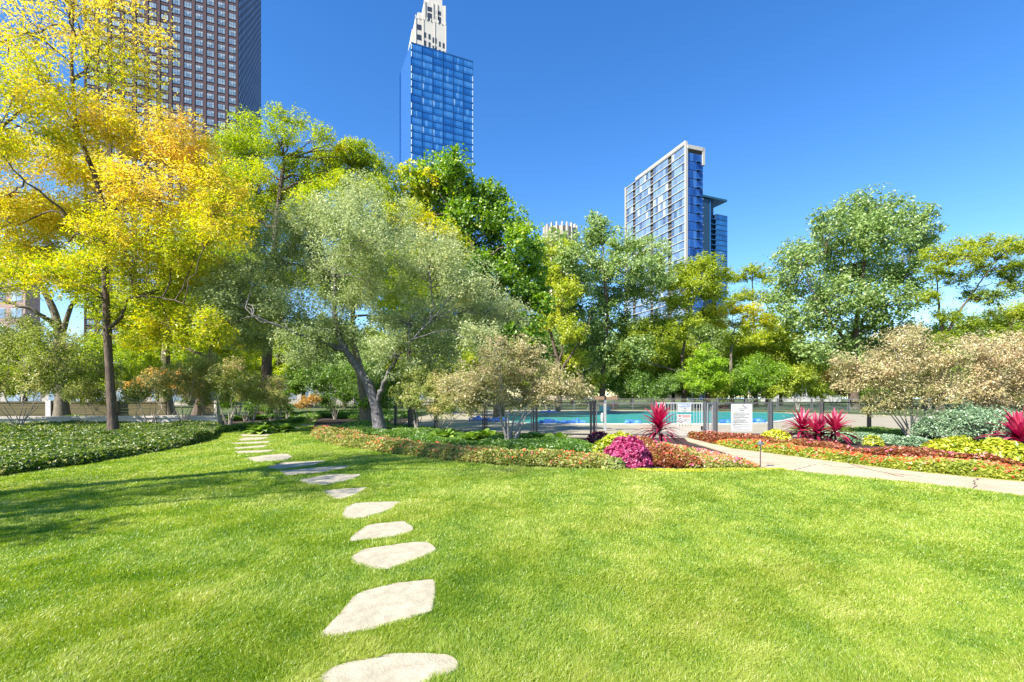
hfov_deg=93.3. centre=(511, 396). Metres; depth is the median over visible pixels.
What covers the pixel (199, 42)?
window
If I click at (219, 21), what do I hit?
window
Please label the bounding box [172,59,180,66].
window
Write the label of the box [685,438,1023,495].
garden path
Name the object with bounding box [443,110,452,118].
window
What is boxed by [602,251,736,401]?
spreading tree
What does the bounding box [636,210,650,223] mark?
window
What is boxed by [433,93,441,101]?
window
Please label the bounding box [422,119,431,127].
window
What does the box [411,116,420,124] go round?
window
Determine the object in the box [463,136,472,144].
window
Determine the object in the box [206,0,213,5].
window
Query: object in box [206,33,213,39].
window
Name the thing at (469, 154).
window
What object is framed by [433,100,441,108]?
window
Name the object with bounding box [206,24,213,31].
window
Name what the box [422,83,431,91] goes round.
window
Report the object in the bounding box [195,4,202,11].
window
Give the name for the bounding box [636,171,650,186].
window
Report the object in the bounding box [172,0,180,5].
window
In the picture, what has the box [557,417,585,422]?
water bag
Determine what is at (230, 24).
window
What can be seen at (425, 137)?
window
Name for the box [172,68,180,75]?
window
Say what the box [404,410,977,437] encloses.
pool deck
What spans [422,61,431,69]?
window
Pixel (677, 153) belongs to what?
window
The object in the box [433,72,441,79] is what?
window
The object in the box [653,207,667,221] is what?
window
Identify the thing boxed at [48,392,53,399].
window
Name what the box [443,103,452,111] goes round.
window
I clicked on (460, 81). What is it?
window
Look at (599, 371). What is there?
background tree
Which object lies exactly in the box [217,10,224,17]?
window
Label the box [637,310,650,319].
window
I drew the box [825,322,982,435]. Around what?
tan shrub
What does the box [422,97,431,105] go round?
window
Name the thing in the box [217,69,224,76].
window
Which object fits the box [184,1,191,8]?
window
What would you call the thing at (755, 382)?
rounded shrub
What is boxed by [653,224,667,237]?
window
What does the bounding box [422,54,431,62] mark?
window
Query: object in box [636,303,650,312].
window
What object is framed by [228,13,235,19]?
window
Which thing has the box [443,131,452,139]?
window
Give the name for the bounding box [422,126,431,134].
window
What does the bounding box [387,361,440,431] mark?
multi stem shrub
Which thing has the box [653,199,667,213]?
window
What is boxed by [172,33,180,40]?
window
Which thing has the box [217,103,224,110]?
window
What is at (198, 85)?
window
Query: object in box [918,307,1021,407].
background tree
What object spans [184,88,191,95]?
window
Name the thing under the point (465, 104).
window
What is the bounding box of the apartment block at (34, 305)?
[0,262,39,341]
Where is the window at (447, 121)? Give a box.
[443,117,452,125]
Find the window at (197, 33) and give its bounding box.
[195,30,202,37]
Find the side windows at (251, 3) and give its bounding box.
[239,0,258,321]
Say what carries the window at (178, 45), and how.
in the apartment tower at (217, 72)
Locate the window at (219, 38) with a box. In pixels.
[217,35,224,42]
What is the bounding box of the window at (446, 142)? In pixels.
[443,139,452,145]
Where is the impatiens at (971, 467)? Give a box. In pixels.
[712,438,1023,480]
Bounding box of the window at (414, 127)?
[412,124,420,132]
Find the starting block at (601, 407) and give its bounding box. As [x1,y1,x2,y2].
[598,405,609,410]
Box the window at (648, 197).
[636,194,650,209]
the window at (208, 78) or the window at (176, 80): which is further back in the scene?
the window at (208, 78)
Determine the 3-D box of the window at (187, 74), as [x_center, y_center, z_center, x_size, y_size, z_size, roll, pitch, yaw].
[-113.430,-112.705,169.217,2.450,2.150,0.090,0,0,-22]
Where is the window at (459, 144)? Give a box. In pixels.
[453,141,462,148]
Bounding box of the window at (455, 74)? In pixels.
[453,70,462,78]
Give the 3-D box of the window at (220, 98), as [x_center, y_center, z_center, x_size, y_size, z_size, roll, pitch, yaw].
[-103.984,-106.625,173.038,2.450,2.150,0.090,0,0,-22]
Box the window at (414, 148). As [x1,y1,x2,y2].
[412,146,420,153]
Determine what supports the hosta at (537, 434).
on the planting soil
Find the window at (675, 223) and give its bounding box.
[672,215,683,227]
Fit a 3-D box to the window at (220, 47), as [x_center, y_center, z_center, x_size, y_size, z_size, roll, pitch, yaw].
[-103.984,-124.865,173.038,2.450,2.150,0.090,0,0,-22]
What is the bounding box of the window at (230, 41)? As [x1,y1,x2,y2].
[228,38,235,45]
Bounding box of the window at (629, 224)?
[627,221,632,229]
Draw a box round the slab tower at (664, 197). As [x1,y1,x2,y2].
[625,140,704,399]
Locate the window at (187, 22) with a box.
[184,19,191,25]
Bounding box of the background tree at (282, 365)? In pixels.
[258,322,332,407]
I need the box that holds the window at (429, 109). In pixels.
[422,105,431,113]
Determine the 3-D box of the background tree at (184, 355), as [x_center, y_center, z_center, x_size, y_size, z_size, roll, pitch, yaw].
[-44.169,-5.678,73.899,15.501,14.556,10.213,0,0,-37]
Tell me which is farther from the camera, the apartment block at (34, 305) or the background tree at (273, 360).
the apartment block at (34, 305)
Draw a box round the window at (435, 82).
[433,79,441,87]
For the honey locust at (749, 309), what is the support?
on the ground at (760, 408)
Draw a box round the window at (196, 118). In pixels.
[195,116,202,123]
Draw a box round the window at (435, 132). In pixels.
[433,129,441,136]
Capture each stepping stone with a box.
[234,445,265,448]
[235,450,271,452]
[237,441,269,443]
[238,437,268,440]
[241,434,269,436]
[248,454,291,461]
[269,460,323,469]
[280,465,347,474]
[300,474,359,484]
[318,653,459,681]
[321,579,435,637]
[322,487,367,498]
[342,501,399,518]
[350,521,413,541]
[350,542,435,569]
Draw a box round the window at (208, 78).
[206,75,213,82]
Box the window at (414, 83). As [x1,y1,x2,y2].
[411,80,420,88]
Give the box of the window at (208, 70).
[206,67,213,74]
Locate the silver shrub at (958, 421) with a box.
[908,400,1023,440]
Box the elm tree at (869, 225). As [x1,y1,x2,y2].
[759,181,949,408]
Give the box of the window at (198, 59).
[195,56,202,63]
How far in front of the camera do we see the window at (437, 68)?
204.69 m
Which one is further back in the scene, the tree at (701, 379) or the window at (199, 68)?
the window at (199, 68)
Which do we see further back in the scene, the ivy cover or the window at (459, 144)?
the window at (459, 144)
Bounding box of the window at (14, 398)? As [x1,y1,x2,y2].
[7,392,20,400]
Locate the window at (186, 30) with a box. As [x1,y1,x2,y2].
[184,27,191,34]
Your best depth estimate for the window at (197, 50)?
170.44 m
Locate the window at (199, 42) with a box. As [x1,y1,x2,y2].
[195,39,202,45]
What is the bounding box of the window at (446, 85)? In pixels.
[443,82,452,90]
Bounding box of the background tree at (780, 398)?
[760,343,816,405]
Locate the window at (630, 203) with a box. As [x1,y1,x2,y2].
[627,199,632,207]
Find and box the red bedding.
[687,430,1023,466]
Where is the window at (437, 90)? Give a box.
[433,86,441,94]
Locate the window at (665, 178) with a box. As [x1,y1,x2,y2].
[653,175,667,190]
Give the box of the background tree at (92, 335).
[27,330,112,405]
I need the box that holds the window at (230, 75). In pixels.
[228,72,235,78]
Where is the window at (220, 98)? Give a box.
[217,95,224,101]
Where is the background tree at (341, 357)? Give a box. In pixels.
[285,331,390,407]
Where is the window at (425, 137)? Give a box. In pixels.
[422,134,431,141]
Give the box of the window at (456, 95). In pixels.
[453,91,462,99]
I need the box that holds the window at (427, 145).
[422,141,431,148]
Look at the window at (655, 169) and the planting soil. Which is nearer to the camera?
the planting soil
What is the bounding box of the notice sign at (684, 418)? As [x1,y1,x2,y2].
[677,414,690,423]
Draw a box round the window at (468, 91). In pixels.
[463,87,472,95]
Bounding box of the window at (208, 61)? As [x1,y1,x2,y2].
[206,58,213,65]
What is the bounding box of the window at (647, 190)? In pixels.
[636,187,650,201]
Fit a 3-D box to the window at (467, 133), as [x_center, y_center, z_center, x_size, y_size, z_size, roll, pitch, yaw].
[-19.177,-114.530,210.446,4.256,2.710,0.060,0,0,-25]
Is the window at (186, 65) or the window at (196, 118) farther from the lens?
the window at (196, 118)
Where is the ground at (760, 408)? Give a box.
[0,397,1023,437]
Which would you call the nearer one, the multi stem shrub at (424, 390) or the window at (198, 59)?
the multi stem shrub at (424, 390)
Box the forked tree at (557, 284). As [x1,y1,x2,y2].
[515,235,591,409]
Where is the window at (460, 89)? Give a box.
[453,84,462,92]
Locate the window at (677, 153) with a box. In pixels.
[672,147,683,161]
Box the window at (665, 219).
[653,216,667,229]
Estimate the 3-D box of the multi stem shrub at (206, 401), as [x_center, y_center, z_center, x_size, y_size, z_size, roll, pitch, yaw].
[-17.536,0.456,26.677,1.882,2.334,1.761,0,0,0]
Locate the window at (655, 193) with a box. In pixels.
[653,183,667,198]
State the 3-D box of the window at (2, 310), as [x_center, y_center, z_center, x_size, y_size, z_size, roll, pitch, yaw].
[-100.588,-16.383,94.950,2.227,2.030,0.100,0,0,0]
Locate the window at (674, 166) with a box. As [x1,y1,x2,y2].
[672,155,683,169]
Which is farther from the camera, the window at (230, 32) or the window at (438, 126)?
the window at (438, 126)
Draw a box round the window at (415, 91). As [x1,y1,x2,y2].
[411,87,420,95]
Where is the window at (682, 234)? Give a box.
[672,232,683,244]
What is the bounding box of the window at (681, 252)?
[672,250,683,260]
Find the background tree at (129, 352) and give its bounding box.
[113,329,185,405]
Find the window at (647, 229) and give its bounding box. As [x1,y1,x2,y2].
[636,225,650,238]
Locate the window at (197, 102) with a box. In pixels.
[195,99,202,106]
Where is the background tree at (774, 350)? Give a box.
[714,310,835,406]
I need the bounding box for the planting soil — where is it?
[222,416,1023,468]
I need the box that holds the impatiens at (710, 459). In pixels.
[656,440,759,467]
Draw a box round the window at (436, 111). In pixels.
[433,108,441,115]
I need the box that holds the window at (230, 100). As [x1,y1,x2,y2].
[228,97,235,104]
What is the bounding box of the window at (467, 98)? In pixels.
[463,94,472,102]
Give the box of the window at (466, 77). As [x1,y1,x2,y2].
[463,73,472,81]
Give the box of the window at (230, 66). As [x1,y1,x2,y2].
[228,63,235,70]
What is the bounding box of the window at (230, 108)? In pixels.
[228,106,235,112]
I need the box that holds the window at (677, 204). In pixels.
[672,198,683,211]
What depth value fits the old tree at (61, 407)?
30.62 m
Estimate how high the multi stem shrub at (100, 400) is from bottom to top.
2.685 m
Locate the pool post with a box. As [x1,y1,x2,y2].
[595,395,616,430]
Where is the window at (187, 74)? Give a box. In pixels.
[184,71,191,77]
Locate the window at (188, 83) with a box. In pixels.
[184,79,191,86]
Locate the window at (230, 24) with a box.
[228,21,235,28]
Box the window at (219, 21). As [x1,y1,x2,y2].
[217,18,224,25]
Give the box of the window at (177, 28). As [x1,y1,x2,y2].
[172,24,180,32]
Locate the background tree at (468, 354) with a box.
[462,327,549,387]
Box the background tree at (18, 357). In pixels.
[1,334,46,405]
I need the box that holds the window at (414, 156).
[411,153,420,159]
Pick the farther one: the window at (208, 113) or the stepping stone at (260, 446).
the window at (208, 113)
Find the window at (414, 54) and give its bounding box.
[411,51,420,59]
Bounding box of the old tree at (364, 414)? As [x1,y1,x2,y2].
[297,229,413,422]
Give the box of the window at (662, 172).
[653,167,667,182]
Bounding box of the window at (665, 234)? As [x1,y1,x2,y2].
[653,232,667,243]
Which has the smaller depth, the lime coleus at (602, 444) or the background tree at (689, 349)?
the lime coleus at (602, 444)
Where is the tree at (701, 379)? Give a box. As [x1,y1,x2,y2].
[676,342,738,400]
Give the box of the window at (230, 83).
[228,80,235,87]
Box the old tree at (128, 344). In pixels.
[112,250,254,414]
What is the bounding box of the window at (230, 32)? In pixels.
[228,29,235,36]
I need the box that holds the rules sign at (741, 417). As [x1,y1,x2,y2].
[731,404,751,430]
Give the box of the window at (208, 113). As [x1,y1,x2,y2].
[206,110,213,116]
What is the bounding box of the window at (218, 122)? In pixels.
[217,120,224,126]
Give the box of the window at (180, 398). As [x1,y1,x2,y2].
[173,394,185,401]
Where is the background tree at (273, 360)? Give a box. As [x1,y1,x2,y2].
[239,329,304,385]
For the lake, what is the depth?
415.26 m
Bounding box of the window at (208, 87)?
[206,84,213,91]
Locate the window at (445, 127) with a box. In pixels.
[443,124,452,132]
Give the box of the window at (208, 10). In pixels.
[206,7,213,14]
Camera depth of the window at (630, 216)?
281.22 m
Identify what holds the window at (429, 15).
in the stepped tower at (429, 29)
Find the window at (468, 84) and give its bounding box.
[463,80,472,88]
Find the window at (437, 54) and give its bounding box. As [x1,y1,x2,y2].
[433,50,441,58]
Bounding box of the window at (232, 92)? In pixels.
[228,89,235,95]
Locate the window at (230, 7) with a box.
[228,4,235,11]
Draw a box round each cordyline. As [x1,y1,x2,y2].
[633,401,689,446]
[776,406,829,440]
[795,412,842,442]
[810,408,866,445]
[975,408,1023,455]
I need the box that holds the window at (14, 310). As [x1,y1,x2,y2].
[11,308,22,317]
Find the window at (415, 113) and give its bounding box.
[411,109,420,117]
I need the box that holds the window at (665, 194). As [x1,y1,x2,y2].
[653,191,667,206]
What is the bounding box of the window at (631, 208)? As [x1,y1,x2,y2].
[627,206,632,214]
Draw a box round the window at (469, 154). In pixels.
[463,151,472,158]
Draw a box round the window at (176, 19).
[172,16,180,23]
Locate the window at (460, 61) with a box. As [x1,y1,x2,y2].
[453,56,462,64]
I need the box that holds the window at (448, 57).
[443,53,452,61]
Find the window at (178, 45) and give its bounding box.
[172,42,180,49]
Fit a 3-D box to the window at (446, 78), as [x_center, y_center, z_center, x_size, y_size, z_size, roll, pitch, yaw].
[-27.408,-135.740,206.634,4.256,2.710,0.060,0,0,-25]
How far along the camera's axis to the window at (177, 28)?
168.00 m
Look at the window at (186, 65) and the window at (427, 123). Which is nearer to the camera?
the window at (186, 65)
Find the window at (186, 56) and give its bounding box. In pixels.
[184,53,191,60]
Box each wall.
[0,400,219,416]
[0,415,222,424]
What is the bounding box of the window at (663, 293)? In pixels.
[653,290,667,298]
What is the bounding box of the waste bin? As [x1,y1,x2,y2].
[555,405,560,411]
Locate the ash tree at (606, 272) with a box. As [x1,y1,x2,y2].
[542,209,679,408]
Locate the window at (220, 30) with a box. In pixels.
[217,27,224,34]
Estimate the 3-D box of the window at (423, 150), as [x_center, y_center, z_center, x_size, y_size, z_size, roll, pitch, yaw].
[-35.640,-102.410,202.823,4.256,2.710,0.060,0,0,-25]
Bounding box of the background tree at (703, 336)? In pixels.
[654,315,762,405]
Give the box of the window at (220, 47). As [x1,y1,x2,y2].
[217,44,224,50]
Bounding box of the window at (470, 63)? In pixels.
[463,59,472,67]
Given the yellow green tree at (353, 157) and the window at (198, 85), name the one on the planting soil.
the yellow green tree at (353, 157)
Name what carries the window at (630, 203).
in the slab tower at (664, 197)
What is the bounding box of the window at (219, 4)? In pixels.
[217,1,224,8]
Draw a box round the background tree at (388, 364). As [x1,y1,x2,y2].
[368,323,453,406]
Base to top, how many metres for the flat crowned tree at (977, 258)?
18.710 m
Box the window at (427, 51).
[422,47,431,55]
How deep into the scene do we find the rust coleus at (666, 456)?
11.11 m
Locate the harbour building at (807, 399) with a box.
[761,392,840,401]
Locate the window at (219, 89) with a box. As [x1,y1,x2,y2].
[217,86,224,93]
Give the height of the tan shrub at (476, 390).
3.778 m
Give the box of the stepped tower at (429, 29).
[408,0,445,51]
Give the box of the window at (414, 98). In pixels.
[411,95,420,102]
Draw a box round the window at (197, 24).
[195,21,202,28]
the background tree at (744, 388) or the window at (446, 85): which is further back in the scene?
the window at (446, 85)
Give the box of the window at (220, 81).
[217,78,224,84]
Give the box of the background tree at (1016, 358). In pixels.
[993,300,1023,386]
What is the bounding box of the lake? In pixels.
[588,397,956,398]
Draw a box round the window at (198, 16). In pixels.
[195,13,202,20]
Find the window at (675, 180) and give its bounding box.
[672,172,683,186]
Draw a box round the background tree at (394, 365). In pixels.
[378,331,418,396]
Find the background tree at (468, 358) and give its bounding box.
[431,314,483,405]
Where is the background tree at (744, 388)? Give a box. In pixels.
[713,329,775,401]
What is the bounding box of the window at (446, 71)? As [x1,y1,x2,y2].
[443,67,452,75]
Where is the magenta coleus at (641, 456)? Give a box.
[603,435,652,468]
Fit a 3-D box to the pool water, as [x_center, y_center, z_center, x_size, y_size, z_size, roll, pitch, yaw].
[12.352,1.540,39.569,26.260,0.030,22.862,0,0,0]
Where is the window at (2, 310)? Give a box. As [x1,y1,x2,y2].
[0,308,5,317]
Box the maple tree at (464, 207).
[376,143,559,416]
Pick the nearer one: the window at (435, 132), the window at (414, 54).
the window at (414, 54)
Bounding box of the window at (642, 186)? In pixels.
[636,179,650,194]
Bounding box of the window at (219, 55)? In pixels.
[217,52,224,59]
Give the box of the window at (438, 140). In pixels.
[433,136,441,144]
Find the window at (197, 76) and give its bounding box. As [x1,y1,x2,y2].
[195,73,202,80]
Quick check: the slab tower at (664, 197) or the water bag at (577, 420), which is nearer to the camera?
the water bag at (577, 420)
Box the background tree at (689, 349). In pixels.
[616,317,700,397]
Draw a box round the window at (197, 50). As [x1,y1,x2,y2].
[195,47,202,54]
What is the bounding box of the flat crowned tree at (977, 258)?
[913,231,1023,411]
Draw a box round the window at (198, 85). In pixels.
[195,82,202,88]
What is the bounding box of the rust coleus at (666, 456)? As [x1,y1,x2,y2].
[633,435,703,467]
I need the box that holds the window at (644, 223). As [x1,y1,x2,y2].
[636,218,650,231]
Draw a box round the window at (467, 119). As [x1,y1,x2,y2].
[463,115,472,123]
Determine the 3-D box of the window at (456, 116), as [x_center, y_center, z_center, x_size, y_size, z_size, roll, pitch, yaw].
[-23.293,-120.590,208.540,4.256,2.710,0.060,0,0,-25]
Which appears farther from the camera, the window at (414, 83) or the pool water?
the window at (414, 83)
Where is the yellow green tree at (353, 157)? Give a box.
[153,100,402,413]
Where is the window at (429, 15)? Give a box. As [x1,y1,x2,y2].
[427,13,431,21]
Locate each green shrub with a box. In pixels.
[0,360,73,408]
[98,351,174,408]
[201,347,260,415]
[213,388,263,420]
[242,401,294,420]
[263,378,306,417]
[276,358,373,419]
[356,393,393,410]
[366,361,423,424]
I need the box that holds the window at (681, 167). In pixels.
[672,164,683,177]
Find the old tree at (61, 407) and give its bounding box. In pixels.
[0,184,148,415]
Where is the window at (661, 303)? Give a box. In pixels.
[653,301,665,307]
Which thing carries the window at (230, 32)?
in the apartment tower at (217, 72)
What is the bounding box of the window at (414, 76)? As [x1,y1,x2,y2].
[411,73,420,81]
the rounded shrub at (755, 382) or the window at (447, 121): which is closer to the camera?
the rounded shrub at (755, 382)
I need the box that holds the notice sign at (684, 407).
[678,403,690,411]
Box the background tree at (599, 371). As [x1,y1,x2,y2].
[548,321,642,405]
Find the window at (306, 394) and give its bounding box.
[305,387,314,399]
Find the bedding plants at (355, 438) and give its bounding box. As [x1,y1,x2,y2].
[310,425,614,468]
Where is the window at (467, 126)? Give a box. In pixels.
[463,122,472,130]
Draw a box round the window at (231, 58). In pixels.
[228,55,235,61]
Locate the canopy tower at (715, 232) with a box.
[703,195,726,398]
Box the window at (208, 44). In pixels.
[206,41,213,48]
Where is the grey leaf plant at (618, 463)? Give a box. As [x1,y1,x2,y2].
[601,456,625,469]
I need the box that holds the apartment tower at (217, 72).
[84,0,260,346]
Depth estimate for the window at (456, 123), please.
208.52 m
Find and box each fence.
[394,400,655,437]
[453,398,888,413]
[703,400,992,434]
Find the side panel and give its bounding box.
[707,402,713,430]
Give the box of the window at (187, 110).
[184,106,191,112]
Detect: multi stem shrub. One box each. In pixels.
[0,307,98,424]
[59,347,174,421]
[59,379,118,415]
[119,379,158,415]
[150,350,211,420]
[176,388,217,414]
[184,351,235,414]
[203,354,263,424]
[235,367,284,422]
[266,374,294,419]
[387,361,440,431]
[398,365,484,429]
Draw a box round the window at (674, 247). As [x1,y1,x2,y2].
[672,241,683,252]
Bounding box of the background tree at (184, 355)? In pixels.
[170,328,255,406]
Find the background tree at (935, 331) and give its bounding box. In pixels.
[896,322,964,406]
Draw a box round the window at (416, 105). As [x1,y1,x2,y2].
[412,102,420,110]
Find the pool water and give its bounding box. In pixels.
[502,411,796,422]
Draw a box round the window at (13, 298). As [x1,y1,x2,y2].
[11,291,22,301]
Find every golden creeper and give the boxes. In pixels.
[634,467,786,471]
[780,454,1021,480]
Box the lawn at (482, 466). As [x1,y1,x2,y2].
[0,422,1021,681]
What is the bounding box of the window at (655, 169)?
[653,158,667,174]
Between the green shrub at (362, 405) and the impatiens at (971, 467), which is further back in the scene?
the green shrub at (362, 405)
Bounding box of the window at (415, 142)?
[411,138,420,146]
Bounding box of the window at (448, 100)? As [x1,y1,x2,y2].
[443,96,452,104]
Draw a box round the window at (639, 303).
[636,297,648,305]
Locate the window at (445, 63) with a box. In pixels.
[443,60,452,68]
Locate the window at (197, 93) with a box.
[195,90,202,97]
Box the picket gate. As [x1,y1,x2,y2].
[657,402,703,433]
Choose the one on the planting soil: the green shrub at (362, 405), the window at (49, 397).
the green shrub at (362, 405)
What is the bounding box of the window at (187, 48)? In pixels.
[184,45,191,51]
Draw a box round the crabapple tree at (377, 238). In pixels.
[181,168,535,434]
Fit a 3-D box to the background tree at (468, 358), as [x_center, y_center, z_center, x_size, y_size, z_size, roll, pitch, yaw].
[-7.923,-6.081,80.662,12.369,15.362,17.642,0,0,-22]
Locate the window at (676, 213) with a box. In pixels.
[672,207,683,219]
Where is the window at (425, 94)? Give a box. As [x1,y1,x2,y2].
[422,90,431,98]
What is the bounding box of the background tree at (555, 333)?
[515,314,579,405]
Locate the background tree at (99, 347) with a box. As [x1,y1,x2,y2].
[72,327,177,405]
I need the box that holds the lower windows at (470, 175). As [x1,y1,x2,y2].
[417,173,471,313]
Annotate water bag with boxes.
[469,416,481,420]
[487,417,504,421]
[539,418,556,422]
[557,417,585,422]
[624,419,640,423]
[719,419,730,422]
[752,417,765,422]
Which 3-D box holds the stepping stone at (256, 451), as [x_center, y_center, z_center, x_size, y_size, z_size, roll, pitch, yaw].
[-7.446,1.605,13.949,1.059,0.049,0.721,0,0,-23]
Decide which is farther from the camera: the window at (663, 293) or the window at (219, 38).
the window at (663, 293)
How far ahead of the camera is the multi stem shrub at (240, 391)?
24.26 m
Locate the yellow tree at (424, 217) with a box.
[353,172,474,422]
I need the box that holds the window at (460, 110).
[453,106,462,113]
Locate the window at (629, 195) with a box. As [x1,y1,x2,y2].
[627,192,632,200]
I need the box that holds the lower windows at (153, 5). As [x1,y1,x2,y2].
[86,0,235,346]
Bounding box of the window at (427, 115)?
[422,112,431,120]
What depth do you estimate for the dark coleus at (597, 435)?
16.54 m
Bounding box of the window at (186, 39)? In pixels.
[184,36,191,43]
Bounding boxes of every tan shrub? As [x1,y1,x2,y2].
[435,329,595,439]
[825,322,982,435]
[950,329,1023,436]
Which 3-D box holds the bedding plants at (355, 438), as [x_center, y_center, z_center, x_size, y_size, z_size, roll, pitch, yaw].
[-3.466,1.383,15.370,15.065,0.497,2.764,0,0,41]
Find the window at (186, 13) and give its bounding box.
[184,10,191,17]
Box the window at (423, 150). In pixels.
[422,148,431,155]
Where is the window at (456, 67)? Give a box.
[453,63,462,71]
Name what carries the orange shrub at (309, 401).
on the planting soil
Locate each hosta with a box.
[239,422,276,433]
[268,422,299,432]
[428,428,458,436]
[456,430,488,440]
[474,428,497,436]
[528,431,544,437]
[540,432,574,439]
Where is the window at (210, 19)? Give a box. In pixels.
[206,15,213,22]
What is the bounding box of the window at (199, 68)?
[195,64,202,71]
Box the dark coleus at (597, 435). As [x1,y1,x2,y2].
[586,431,607,443]
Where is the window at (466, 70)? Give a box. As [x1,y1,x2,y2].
[463,66,472,74]
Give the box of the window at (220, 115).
[217,112,224,118]
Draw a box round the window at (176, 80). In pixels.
[172,77,180,84]
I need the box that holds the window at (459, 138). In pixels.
[453,134,462,141]
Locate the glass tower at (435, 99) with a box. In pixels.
[399,42,472,340]
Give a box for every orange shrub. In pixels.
[120,366,201,414]
[294,393,321,420]
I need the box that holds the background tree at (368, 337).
[351,325,385,389]
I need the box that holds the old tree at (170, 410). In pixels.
[101,287,200,414]
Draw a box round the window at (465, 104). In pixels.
[463,101,472,109]
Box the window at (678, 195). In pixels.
[672,190,683,202]
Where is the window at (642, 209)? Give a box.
[636,202,650,216]
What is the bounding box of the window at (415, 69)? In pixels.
[411,65,420,73]
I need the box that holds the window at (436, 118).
[433,115,441,122]
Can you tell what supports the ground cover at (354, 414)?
on the ground at (760, 408)
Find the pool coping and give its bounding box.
[504,412,797,423]
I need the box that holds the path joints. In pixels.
[757,457,978,488]
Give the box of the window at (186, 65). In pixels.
[184,62,191,69]
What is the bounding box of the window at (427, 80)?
[422,76,431,84]
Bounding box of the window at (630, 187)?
[627,184,632,193]
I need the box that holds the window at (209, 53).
[206,50,213,56]
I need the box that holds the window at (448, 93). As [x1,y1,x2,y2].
[443,89,452,97]
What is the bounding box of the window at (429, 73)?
[422,68,431,77]
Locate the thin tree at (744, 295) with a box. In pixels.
[721,261,778,406]
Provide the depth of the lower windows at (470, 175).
205.99 m
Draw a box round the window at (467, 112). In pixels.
[463,108,472,116]
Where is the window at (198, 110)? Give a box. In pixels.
[195,108,202,114]
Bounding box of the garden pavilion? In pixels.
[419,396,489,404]
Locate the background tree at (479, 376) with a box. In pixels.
[444,336,507,405]
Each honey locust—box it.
[0,0,265,429]
[694,300,783,407]
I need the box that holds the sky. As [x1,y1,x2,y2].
[0,0,1023,396]
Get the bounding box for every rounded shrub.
[516,368,564,408]
[563,367,608,408]
[598,370,644,407]
[609,368,687,408]
[676,369,732,407]
[707,358,746,407]
[725,351,793,403]
[762,361,838,409]
[817,367,849,408]
[845,373,922,408]
[903,359,980,408]
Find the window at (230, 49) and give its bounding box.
[228,46,235,53]
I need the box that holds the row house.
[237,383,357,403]
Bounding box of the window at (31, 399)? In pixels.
[27,391,40,400]
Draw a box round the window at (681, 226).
[672,224,683,235]
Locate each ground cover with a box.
[0,415,219,475]
[216,412,323,432]
[222,409,421,421]
[408,428,602,452]
[791,426,994,440]
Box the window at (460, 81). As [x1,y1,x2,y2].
[453,77,462,85]
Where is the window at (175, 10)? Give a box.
[172,7,180,14]
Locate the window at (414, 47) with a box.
[411,43,420,52]
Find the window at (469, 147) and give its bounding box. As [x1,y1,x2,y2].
[463,143,472,151]
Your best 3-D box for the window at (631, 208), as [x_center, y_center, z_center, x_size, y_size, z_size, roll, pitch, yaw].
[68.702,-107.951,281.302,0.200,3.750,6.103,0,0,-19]
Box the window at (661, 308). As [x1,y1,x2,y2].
[653,306,667,314]
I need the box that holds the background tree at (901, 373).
[875,331,922,405]
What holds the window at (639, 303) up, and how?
in the slab tower at (664, 197)
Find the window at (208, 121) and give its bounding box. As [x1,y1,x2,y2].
[206,118,213,125]
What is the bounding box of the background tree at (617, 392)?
[607,348,645,404]
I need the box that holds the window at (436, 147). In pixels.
[433,143,441,150]
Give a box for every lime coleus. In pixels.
[591,438,611,452]
[603,430,632,447]
[760,428,791,439]
[862,435,884,445]
[920,435,988,453]
[968,436,1023,462]
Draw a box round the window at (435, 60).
[433,57,441,65]
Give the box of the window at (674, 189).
[672,181,683,194]
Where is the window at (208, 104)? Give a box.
[206,101,213,108]
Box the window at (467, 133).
[463,129,472,137]
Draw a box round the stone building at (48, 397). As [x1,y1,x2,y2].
[0,352,223,404]
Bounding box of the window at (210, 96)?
[206,93,213,99]
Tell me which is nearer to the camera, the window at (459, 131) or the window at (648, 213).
the window at (459, 131)
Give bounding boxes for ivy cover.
[326,420,455,437]
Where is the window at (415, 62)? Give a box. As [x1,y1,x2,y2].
[411,58,420,66]
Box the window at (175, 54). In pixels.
[172,51,180,58]
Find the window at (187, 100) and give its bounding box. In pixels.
[184,97,191,103]
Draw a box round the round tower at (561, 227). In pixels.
[543,221,577,399]
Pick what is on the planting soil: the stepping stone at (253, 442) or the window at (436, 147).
the stepping stone at (253, 442)
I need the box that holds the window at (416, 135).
[411,131,420,139]
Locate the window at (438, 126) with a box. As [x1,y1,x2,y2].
[433,122,441,129]
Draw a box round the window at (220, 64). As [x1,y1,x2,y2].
[217,61,224,67]
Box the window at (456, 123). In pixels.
[453,120,462,127]
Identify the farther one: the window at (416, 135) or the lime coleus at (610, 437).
the window at (416, 135)
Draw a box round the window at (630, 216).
[627,213,632,222]
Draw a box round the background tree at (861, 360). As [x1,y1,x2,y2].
[813,329,907,399]
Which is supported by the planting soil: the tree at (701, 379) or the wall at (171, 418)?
the wall at (171, 418)
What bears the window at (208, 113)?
in the apartment tower at (217, 72)
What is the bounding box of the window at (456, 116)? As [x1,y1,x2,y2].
[453,113,462,120]
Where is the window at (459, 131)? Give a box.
[453,127,462,134]
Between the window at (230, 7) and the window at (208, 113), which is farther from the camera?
the window at (230, 7)
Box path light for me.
[756,440,764,466]
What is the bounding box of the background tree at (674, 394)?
[662,342,694,404]
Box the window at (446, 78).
[443,74,452,83]
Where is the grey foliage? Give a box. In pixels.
[788,429,930,446]
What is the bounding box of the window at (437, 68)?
[433,64,441,72]
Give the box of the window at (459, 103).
[453,99,462,106]

